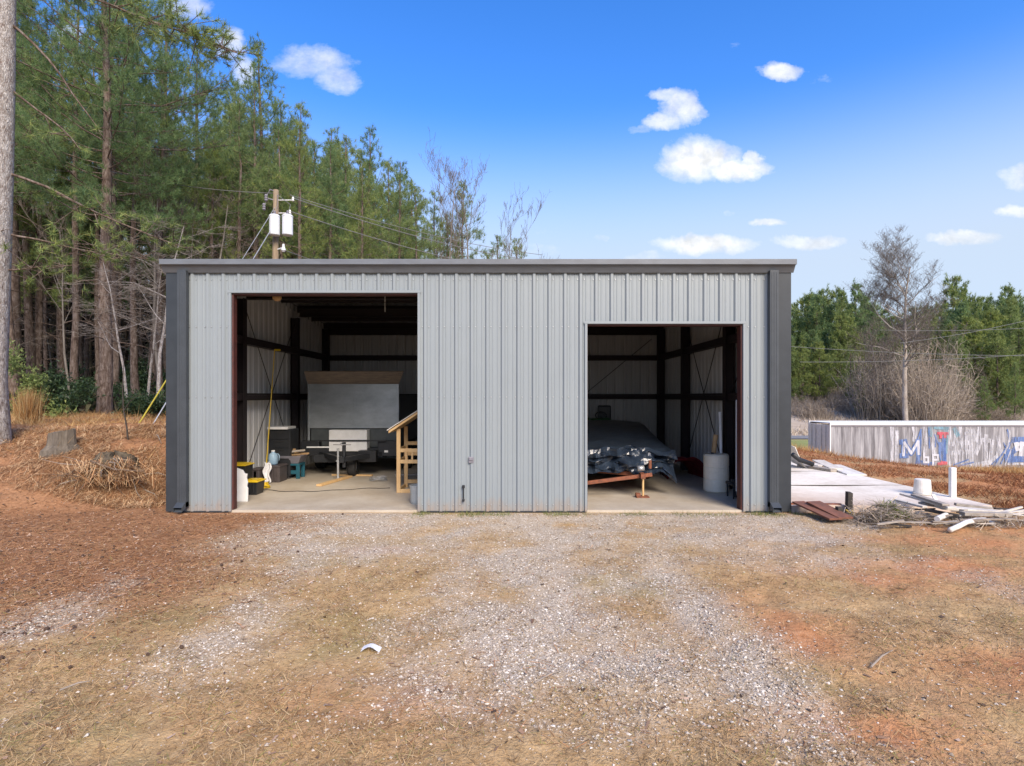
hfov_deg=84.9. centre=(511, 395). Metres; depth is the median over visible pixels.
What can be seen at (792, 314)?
pine tree
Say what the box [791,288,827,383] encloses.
pine tree
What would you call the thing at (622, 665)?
gravel
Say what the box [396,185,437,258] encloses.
pine tree
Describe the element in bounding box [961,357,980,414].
bare tree
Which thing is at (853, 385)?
bare tree
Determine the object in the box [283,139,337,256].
pine tree
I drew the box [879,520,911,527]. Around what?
scrap stick
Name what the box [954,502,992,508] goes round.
scrap plank
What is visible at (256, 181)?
pine tree
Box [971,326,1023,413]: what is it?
pine tree
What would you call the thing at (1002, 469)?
field grass
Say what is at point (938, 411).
thicket
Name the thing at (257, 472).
plastic crate
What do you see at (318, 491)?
floor cable
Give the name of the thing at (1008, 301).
pine tree
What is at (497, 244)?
pine tree
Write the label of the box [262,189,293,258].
utility pole
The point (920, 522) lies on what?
scrap stick
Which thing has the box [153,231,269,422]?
guy wire
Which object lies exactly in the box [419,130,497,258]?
bare tree
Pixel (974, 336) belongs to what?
pine tree
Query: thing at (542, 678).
dead stick
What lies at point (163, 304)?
pine tree
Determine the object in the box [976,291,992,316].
pine tree
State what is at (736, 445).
white trim
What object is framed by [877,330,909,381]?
pine tree
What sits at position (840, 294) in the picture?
pine tree
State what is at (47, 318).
pine tree
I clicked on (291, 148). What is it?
pine tree
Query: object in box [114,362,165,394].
evergreen bush
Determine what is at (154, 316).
bare tree
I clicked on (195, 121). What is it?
pine tree
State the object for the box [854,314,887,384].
bare tree
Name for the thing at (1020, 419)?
thicket
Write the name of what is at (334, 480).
floor board
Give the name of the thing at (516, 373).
metal garage
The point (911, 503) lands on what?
scrap plank
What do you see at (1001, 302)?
pine tree
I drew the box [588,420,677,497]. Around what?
covered trailer
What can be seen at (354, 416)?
dump trailer
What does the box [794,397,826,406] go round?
thicket
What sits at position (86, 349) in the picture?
pine tree
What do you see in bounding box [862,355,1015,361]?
power line
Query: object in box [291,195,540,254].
power line
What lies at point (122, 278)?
pine tree
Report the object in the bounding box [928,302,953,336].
pine tree
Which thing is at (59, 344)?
pine tree
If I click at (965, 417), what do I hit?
thicket
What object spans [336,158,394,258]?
pine tree
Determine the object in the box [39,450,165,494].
uprooted stump
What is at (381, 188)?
pine tree
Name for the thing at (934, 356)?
pine tree
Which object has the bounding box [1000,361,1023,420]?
pine tree
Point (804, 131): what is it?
sky
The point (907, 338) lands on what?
bare tree
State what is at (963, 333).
power line
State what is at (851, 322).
pine tree
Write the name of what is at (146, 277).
pine tree
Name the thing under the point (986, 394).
pine tree
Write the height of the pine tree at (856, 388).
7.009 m
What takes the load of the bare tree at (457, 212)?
on the ground at (804, 633)
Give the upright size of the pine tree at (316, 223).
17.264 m
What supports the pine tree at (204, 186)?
on the ground at (804, 633)
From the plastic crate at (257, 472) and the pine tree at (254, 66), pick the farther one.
the pine tree at (254, 66)
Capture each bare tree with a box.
[12,187,88,389]
[13,301,55,346]
[22,293,93,373]
[55,256,165,405]
[58,211,243,393]
[72,251,165,411]
[80,120,197,394]
[92,213,164,317]
[111,176,272,343]
[114,313,165,378]
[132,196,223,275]
[169,195,269,258]
[204,238,294,258]
[322,231,405,258]
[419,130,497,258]
[426,154,489,258]
[493,183,558,258]
[830,350,878,416]
[836,225,959,420]
[839,362,877,402]
[840,310,936,364]
[845,314,931,394]
[851,348,900,415]
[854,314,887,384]
[854,362,870,418]
[858,343,883,410]
[861,341,926,420]
[867,339,888,389]
[874,315,902,372]
[900,329,925,365]
[906,294,1021,374]
[915,338,948,371]
[936,322,967,379]
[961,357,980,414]
[975,365,996,408]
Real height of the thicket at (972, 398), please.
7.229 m
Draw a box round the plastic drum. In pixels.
[703,452,728,492]
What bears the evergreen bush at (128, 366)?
on the ground at (804, 633)
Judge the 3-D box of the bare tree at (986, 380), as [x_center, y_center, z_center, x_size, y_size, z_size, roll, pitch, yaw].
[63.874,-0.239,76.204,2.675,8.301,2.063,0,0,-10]
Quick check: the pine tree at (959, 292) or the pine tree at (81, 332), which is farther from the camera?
the pine tree at (959, 292)
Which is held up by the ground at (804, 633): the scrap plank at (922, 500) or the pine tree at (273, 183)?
the pine tree at (273, 183)
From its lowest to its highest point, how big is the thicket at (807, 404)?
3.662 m
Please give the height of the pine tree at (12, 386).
24.078 m
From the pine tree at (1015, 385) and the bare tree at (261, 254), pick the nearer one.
the bare tree at (261, 254)
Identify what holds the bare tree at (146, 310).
on the ground at (804, 633)
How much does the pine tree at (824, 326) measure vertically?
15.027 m
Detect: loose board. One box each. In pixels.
[797,464,836,471]
[812,460,842,469]
[834,464,866,475]
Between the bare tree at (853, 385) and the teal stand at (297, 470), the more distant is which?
the bare tree at (853, 385)
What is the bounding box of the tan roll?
[711,434,717,452]
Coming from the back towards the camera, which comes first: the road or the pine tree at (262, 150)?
the road
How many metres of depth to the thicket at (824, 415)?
79.10 m
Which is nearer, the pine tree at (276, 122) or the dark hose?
the dark hose
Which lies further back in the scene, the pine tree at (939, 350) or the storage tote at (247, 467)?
the pine tree at (939, 350)
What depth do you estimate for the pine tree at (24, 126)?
30.45 m
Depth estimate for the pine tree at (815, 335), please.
99.14 m
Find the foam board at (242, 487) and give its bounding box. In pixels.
[237,468,247,501]
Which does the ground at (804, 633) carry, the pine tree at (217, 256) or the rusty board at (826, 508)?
the pine tree at (217, 256)
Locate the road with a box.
[791,436,807,438]
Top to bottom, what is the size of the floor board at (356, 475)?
0.040 m
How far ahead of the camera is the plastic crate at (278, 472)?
14.51 m
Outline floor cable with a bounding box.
[264,488,384,491]
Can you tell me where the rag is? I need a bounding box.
[262,462,271,482]
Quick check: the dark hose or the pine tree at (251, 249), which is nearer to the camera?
the dark hose
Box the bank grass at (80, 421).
[1,406,165,461]
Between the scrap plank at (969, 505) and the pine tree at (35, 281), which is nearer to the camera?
the scrap plank at (969, 505)
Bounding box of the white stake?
[948,467,956,496]
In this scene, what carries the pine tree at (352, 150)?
on the ground at (804, 633)
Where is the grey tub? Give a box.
[280,454,307,463]
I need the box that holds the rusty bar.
[791,503,841,504]
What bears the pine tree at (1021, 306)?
on the ground at (804, 633)
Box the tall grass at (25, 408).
[9,383,49,423]
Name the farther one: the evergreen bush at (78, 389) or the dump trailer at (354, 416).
the evergreen bush at (78, 389)
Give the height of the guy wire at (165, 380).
9.401 m
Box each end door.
[809,423,818,450]
[819,424,828,452]
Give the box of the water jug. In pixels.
[268,450,279,464]
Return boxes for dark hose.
[791,452,813,465]
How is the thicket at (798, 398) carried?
on the ground at (804, 633)
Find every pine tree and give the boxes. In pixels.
[0,0,270,443]
[8,3,82,407]
[11,0,91,388]
[11,16,58,327]
[13,0,100,391]
[13,74,99,385]
[14,0,251,414]
[14,22,100,274]
[17,161,81,336]
[19,69,94,343]
[19,163,67,343]
[21,0,131,382]
[21,4,127,378]
[22,180,55,355]
[22,236,53,356]
[30,179,57,372]
[31,246,55,366]
[46,241,85,358]
[48,165,93,339]
[56,46,177,370]
[57,159,148,379]
[57,163,93,379]
[58,3,169,328]
[60,42,132,386]
[63,0,157,384]
[67,256,94,360]
[70,219,150,361]
[79,153,101,380]
[82,40,197,397]
[88,0,248,392]
[94,234,151,360]
[119,56,203,399]
[120,53,213,374]
[122,106,154,357]
[122,182,152,364]
[123,221,151,362]
[126,116,205,275]
[138,147,189,272]
[138,218,180,343]
[140,230,178,368]
[147,45,250,258]
[162,136,255,294]
[176,150,241,257]
[179,80,293,258]
[185,108,249,258]
[185,116,244,258]
[190,145,244,258]
[193,96,274,257]
[200,79,289,258]
[203,107,266,256]
[213,123,272,258]
[217,30,313,257]
[241,134,294,258]
[243,121,265,253]
[244,96,310,258]
[248,120,295,229]
[250,123,310,258]
[251,119,332,258]
[269,100,326,258]
[271,139,310,258]
[279,158,316,258]
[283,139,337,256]
[286,126,372,258]
[294,162,338,257]
[295,142,360,258]
[296,154,356,258]
[307,140,358,256]
[308,148,356,256]
[321,133,387,258]
[322,155,380,243]
[328,162,398,258]
[329,123,401,258]
[332,188,386,258]
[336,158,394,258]
[340,147,392,253]
[358,158,420,258]
[365,180,387,250]
[366,170,435,258]
[372,191,414,258]
[374,176,442,258]
[376,160,421,258]
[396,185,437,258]
[417,189,454,258]
[423,229,445,258]
[424,213,460,258]
[441,180,491,258]
[480,252,490,258]
[488,235,507,258]
[506,237,527,258]
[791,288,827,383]
[791,293,824,388]
[791,301,800,332]
[791,315,813,384]
[791,333,795,353]
[791,344,807,399]
[791,345,817,401]
[794,332,812,387]
[798,290,831,385]
[800,327,828,388]
[801,339,838,399]
[813,283,834,368]
[815,302,838,370]
[820,321,839,378]
[822,309,859,386]
[822,342,852,393]
[824,285,850,357]
[827,287,857,387]
[835,312,861,378]
[835,344,858,400]
[842,278,876,340]
[851,329,871,384]
[852,293,876,340]
[853,374,868,416]
[861,311,884,374]
[863,306,888,369]
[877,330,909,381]
[879,305,892,342]
[895,317,923,356]
[917,309,939,355]
[917,324,936,367]
[921,337,938,369]
[924,272,974,350]
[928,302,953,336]
[932,335,982,411]
[932,337,944,364]
[933,321,947,355]
[938,305,959,343]
[938,312,995,394]
[938,321,957,370]
[944,303,968,348]
[949,298,970,326]
[954,285,975,312]
[954,322,1001,399]
[967,293,981,314]
[968,298,984,323]
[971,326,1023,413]
[973,376,997,420]
[974,309,1015,398]
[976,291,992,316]
[977,300,999,382]
[983,304,1023,398]
[987,282,1023,318]
[989,318,1023,411]
[997,294,1013,321]
[998,295,1023,330]
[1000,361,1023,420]
[1011,289,1023,316]
[1017,300,1023,319]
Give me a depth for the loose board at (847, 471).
15.61 m
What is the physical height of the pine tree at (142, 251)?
26.274 m
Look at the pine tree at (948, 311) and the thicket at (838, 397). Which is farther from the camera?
the pine tree at (948, 311)
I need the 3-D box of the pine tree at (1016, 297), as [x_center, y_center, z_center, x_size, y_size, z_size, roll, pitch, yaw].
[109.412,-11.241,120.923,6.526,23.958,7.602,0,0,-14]
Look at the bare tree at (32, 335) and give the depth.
31.70 m
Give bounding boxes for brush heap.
[822,496,957,529]
[892,514,1023,531]
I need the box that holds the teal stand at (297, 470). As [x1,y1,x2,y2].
[290,462,304,478]
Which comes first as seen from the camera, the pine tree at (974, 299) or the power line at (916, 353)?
the power line at (916, 353)
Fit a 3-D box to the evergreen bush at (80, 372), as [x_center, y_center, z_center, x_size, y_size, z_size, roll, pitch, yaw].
[-30.268,-1.204,38.705,5.074,4.448,4.455,0,0,42]
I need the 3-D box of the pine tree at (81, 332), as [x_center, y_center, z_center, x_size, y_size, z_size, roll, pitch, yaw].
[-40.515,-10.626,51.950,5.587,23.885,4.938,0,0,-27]
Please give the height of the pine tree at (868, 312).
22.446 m
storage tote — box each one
[237,462,254,478]
[248,478,265,494]
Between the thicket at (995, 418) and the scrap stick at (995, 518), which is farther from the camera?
the thicket at (995, 418)
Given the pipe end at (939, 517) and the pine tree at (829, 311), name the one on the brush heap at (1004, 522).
the pipe end at (939, 517)
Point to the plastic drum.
(715, 471)
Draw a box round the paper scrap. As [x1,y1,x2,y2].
[361,643,381,651]
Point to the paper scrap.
(375, 647)
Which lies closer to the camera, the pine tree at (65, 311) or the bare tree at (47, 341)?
the bare tree at (47, 341)
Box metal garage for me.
[159,259,796,511]
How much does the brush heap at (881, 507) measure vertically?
0.598 m
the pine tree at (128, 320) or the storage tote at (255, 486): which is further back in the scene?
the pine tree at (128, 320)
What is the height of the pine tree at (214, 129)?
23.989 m
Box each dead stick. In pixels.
[60,681,89,690]
[534,670,561,683]
[870,650,892,667]
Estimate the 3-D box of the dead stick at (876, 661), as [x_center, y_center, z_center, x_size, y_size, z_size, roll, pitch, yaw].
[3.146,2.225,4.766,0.498,0.024,0.022,0,0,-39]
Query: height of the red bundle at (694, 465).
0.607 m
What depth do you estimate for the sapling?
12.91 m
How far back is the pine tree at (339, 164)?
35.62 m
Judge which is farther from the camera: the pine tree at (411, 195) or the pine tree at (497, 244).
the pine tree at (497, 244)
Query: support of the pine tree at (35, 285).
on the ground at (804, 633)
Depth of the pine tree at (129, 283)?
48.26 m
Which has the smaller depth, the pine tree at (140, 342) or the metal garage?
the metal garage
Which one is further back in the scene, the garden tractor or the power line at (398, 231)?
the power line at (398, 231)
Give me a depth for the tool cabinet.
15.08 m
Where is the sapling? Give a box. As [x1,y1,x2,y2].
[118,364,141,439]
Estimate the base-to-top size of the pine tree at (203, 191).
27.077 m
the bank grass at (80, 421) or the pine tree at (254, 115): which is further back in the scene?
the pine tree at (254, 115)
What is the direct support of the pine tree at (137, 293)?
on the ground at (804, 633)
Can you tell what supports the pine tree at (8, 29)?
on the ground at (804, 633)
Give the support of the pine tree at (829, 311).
on the ground at (804, 633)
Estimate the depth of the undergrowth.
25.06 m
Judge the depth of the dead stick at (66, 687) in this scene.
4.30 m
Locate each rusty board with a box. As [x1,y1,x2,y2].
[792,501,841,519]
[806,501,852,518]
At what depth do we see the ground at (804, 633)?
5.34 m
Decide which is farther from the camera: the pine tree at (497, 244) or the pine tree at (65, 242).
the pine tree at (497, 244)
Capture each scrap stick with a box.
[877,520,904,524]
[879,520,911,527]
[899,521,945,523]
[931,521,961,522]
[959,519,983,521]
[967,518,1015,519]
[1003,506,1022,510]
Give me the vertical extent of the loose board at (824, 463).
0.070 m
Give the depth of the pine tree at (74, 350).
30.31 m
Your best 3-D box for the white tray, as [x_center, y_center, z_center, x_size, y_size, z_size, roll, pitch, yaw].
[-6.295,0.864,15.310,0.550,0.068,0.580,0,0,0]
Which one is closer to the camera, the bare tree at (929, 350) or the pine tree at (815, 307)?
the bare tree at (929, 350)
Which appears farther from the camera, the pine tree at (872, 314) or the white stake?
the pine tree at (872, 314)
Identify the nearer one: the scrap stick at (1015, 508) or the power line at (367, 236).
the scrap stick at (1015, 508)
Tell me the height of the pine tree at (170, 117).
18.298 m
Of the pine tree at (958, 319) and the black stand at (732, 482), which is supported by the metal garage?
the black stand at (732, 482)
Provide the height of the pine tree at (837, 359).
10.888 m
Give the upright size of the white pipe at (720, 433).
0.983 m
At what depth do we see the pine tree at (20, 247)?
39.15 m
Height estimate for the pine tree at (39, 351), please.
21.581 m
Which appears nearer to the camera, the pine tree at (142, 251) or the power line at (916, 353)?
the pine tree at (142, 251)
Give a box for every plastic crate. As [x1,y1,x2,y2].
[252,467,263,477]
[269,463,287,481]
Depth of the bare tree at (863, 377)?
79.81 m
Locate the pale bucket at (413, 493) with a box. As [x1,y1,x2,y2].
[409,484,416,503]
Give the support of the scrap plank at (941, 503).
on the scrap plank at (922, 500)
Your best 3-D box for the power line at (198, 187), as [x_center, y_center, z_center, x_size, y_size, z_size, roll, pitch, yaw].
[-17.587,-11.096,28.001,15.332,4.135,0.034,0,0,23]
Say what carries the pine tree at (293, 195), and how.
on the ground at (804, 633)
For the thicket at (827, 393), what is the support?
on the ground at (804, 633)
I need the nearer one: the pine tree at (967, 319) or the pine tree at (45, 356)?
the pine tree at (45, 356)
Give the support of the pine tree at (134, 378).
on the ground at (804, 633)
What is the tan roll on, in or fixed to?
on the plastic drum
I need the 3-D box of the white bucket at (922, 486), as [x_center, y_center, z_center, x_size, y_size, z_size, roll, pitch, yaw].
[9.006,1.986,12.286,0.381,0.325,0.364,0,0,0]
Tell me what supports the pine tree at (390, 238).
on the ground at (804, 633)
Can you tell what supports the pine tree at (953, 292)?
on the ground at (804, 633)
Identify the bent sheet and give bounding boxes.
[791,446,806,467]
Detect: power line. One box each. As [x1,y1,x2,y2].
[67,158,272,193]
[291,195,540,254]
[292,212,452,258]
[294,198,519,258]
[791,346,1009,355]
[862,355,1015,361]
[894,328,1021,330]
[902,321,1022,342]
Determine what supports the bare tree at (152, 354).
on the ground at (804, 633)
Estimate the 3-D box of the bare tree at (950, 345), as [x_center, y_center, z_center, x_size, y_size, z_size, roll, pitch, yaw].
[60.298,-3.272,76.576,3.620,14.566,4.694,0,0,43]
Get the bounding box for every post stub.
[835,506,842,519]
[845,491,853,513]
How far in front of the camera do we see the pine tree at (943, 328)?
108.80 m
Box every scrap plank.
[894,499,926,507]
[899,493,955,508]
[911,494,949,505]
[918,501,967,511]
[924,508,958,516]
[934,505,1004,511]
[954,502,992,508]
[959,511,1012,516]
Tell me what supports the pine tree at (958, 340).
on the ground at (804, 633)
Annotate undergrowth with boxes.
[9,388,165,413]
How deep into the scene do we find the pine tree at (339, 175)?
42.71 m
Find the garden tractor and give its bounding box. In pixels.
[588,405,610,419]
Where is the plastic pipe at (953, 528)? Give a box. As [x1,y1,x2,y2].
[947,517,993,531]
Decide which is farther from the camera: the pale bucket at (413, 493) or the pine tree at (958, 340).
the pine tree at (958, 340)
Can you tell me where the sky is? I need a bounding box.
[18,0,1023,341]
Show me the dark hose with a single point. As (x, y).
(800, 460)
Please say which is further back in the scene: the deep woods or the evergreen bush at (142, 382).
the deep woods
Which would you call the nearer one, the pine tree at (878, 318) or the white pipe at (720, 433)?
the white pipe at (720, 433)
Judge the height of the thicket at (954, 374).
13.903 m
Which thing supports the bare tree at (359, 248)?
on the ground at (804, 633)
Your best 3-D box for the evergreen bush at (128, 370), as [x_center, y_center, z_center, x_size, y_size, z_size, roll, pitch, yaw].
[-21.127,-0.940,32.186,4.438,3.890,3.896,0,0,-24]
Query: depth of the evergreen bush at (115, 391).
27.03 m
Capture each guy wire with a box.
[139,208,274,422]
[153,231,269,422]
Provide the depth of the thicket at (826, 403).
87.43 m
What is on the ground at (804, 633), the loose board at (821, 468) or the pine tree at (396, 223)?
the pine tree at (396, 223)
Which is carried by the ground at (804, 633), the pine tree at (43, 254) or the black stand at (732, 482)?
the pine tree at (43, 254)
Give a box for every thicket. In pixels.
[791,392,812,406]
[791,398,814,415]
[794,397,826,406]
[794,401,838,420]
[797,398,823,418]
[811,383,840,400]
[814,390,841,407]
[814,395,851,409]
[827,341,923,420]
[827,387,851,406]
[831,395,864,412]
[837,406,872,414]
[843,328,915,409]
[876,334,978,420]
[881,325,988,420]
[881,376,1000,420]
[885,345,945,420]
[909,358,985,399]
[917,361,978,416]
[943,367,993,415]
[949,372,982,416]
[972,408,1020,420]
[973,407,1017,420]
[978,403,1011,415]
[1007,409,1023,420]
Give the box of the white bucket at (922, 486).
[912,478,932,494]
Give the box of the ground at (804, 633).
[0,403,1023,765]
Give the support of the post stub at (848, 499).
on the ground at (804, 633)
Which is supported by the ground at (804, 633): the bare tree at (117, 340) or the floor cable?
the bare tree at (117, 340)
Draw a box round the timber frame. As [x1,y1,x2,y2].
[387,411,416,492]
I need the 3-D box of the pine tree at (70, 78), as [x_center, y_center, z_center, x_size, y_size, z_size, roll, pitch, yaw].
[-22.491,-10.667,32.041,5.587,23.885,4.938,0,0,-32]
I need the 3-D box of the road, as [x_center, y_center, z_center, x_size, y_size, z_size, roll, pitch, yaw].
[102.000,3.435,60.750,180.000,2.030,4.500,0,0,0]
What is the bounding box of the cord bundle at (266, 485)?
[264,482,270,487]
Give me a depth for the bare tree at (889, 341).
79.53 m
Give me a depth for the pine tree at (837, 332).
99.91 m
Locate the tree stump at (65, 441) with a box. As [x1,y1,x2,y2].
[38,428,83,460]
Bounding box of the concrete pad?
[791,462,991,511]
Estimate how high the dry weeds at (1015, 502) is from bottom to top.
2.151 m
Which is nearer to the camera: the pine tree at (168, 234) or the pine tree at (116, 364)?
the pine tree at (116, 364)
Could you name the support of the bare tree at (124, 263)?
on the ground at (804, 633)
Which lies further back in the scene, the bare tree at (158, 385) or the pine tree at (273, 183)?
the pine tree at (273, 183)
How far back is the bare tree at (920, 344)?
86.45 m
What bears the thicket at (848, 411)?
on the ground at (804, 633)
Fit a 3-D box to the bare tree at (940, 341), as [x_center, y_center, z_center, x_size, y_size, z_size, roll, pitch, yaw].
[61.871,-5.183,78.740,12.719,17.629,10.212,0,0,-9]
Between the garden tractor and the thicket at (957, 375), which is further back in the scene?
the thicket at (957, 375)
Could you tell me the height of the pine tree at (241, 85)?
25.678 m
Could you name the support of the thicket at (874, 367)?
on the ground at (804, 633)
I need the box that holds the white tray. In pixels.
[267,426,295,428]
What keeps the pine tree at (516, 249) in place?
on the ground at (804, 633)
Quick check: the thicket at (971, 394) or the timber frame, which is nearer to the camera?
the timber frame
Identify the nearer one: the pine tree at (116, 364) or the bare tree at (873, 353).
the pine tree at (116, 364)
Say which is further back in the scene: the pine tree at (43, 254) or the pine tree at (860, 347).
the pine tree at (860, 347)
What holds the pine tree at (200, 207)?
on the ground at (804, 633)
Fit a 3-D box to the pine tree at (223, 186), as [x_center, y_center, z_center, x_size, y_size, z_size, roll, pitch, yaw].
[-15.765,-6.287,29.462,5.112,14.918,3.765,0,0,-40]
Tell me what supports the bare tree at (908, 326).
on the ground at (804, 633)
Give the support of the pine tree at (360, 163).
on the ground at (804, 633)
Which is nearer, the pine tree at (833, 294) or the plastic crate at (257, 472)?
the plastic crate at (257, 472)
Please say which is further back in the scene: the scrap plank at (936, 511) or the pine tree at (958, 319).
the pine tree at (958, 319)
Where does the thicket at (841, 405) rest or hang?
on the ground at (804, 633)
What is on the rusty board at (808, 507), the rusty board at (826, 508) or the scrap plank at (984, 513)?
the rusty board at (826, 508)
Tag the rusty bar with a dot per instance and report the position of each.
(827, 503)
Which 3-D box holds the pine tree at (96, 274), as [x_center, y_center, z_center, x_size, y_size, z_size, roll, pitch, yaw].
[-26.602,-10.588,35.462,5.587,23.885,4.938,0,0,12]
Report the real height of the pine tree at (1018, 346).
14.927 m
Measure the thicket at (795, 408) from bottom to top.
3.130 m
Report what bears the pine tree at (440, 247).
on the ground at (804, 633)
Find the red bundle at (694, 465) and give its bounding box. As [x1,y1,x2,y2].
[660,457,703,478]
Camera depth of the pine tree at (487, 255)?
61.89 m
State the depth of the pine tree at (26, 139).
33.12 m
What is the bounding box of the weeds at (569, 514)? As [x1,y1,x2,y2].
[407,509,818,518]
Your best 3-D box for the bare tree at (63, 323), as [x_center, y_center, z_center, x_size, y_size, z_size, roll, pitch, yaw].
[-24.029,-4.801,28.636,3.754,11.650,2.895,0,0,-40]
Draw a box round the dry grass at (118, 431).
[0,421,165,508]
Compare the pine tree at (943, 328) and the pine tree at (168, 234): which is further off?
the pine tree at (943, 328)
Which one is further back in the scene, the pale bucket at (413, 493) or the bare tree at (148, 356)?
the bare tree at (148, 356)
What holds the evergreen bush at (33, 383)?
on the ground at (804, 633)
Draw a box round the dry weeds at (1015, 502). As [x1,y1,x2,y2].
[796,448,1023,509]
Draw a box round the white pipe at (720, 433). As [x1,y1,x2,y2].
[719,412,721,453]
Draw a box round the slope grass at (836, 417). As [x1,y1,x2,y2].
[791,400,1022,435]
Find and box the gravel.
[0,497,1023,765]
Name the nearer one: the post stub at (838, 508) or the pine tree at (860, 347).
the post stub at (838, 508)
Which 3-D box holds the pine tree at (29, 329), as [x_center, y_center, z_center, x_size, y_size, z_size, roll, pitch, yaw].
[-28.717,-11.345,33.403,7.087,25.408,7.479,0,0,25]
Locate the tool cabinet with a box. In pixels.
[269,428,298,478]
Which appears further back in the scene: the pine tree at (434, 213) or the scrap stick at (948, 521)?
the pine tree at (434, 213)
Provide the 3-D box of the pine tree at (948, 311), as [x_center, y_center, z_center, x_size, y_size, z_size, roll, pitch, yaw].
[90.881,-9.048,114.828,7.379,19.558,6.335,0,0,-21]
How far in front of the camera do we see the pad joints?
13.49 m
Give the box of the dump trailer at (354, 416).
[300,371,416,478]
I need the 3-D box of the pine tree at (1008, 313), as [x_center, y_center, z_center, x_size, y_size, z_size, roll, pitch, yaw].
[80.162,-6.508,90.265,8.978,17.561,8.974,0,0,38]
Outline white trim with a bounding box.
[736,400,736,490]
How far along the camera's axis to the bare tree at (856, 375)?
79.79 m
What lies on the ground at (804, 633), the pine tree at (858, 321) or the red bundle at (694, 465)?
the pine tree at (858, 321)
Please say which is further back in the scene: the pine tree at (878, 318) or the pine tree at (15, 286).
the pine tree at (878, 318)
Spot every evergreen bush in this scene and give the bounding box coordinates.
[8,338,78,418]
[15,360,106,416]
[42,345,94,382]
[48,373,96,413]
[90,353,147,382]
[93,377,133,411]
[109,386,163,417]
[114,347,165,389]
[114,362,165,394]
[136,389,165,415]
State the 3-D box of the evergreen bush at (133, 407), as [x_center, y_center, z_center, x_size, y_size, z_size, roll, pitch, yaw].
[-13.427,0.321,20.139,1.718,1.366,1.649,0,0,-28]
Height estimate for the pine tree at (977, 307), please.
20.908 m
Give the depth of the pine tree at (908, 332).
110.04 m
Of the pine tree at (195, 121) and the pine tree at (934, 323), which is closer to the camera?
the pine tree at (195, 121)
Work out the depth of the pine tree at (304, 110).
45.43 m
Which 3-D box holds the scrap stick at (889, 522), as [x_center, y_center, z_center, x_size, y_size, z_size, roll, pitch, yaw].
[6.435,2.150,9.523,0.408,0.113,0.040,0,0,13]
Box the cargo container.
[808,421,1023,468]
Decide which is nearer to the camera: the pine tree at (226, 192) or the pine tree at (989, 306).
the pine tree at (226, 192)
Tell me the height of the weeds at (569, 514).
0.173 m
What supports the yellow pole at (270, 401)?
on the metal garage
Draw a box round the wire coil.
[369,476,387,480]
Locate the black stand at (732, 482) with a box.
[725,479,736,498]
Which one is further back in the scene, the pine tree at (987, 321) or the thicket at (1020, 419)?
the pine tree at (987, 321)
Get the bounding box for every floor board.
[316,475,351,485]
[332,474,372,475]
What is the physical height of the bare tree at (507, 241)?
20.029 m
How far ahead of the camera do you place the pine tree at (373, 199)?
29.52 m
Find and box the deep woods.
[22,234,236,381]
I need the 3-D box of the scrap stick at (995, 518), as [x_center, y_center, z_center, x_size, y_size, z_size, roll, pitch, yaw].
[8.192,2.105,9.567,0.806,0.031,0.056,0,0,-2]
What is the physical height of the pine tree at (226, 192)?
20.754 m
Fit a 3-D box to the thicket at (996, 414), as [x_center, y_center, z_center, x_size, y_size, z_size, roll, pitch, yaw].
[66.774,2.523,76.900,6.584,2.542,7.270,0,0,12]
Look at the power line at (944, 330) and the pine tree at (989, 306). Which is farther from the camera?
the pine tree at (989, 306)
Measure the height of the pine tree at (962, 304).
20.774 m
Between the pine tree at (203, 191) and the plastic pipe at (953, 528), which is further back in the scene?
the pine tree at (203, 191)
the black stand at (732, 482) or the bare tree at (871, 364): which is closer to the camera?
the black stand at (732, 482)
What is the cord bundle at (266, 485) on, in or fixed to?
on the metal garage
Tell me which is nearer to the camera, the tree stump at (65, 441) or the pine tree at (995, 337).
the tree stump at (65, 441)
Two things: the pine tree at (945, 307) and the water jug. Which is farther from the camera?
the pine tree at (945, 307)
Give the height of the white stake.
0.632 m
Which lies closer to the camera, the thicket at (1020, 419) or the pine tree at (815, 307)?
the thicket at (1020, 419)
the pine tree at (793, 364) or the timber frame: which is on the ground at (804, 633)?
the pine tree at (793, 364)
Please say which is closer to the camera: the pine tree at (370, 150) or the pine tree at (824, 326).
the pine tree at (370, 150)
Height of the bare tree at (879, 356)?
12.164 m
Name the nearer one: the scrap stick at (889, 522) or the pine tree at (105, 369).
the scrap stick at (889, 522)
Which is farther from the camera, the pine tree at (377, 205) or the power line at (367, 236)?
the pine tree at (377, 205)
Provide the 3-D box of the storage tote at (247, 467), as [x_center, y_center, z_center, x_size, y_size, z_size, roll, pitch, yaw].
[-6.345,1.899,13.075,0.460,0.678,0.480,0,0,0]
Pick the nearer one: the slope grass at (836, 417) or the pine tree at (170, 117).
the pine tree at (170, 117)
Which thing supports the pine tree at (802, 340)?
on the ground at (804, 633)
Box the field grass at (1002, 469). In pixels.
[791,442,1023,473]
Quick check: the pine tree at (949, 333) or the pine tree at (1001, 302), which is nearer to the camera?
the pine tree at (949, 333)
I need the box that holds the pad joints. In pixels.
[791,471,870,485]
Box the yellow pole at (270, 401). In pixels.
[266,349,280,462]
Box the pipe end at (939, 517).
[934,512,948,520]
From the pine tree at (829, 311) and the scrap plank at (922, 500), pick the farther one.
the pine tree at (829, 311)
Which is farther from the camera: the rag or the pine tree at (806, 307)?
the pine tree at (806, 307)
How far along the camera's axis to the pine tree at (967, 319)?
87.58 m

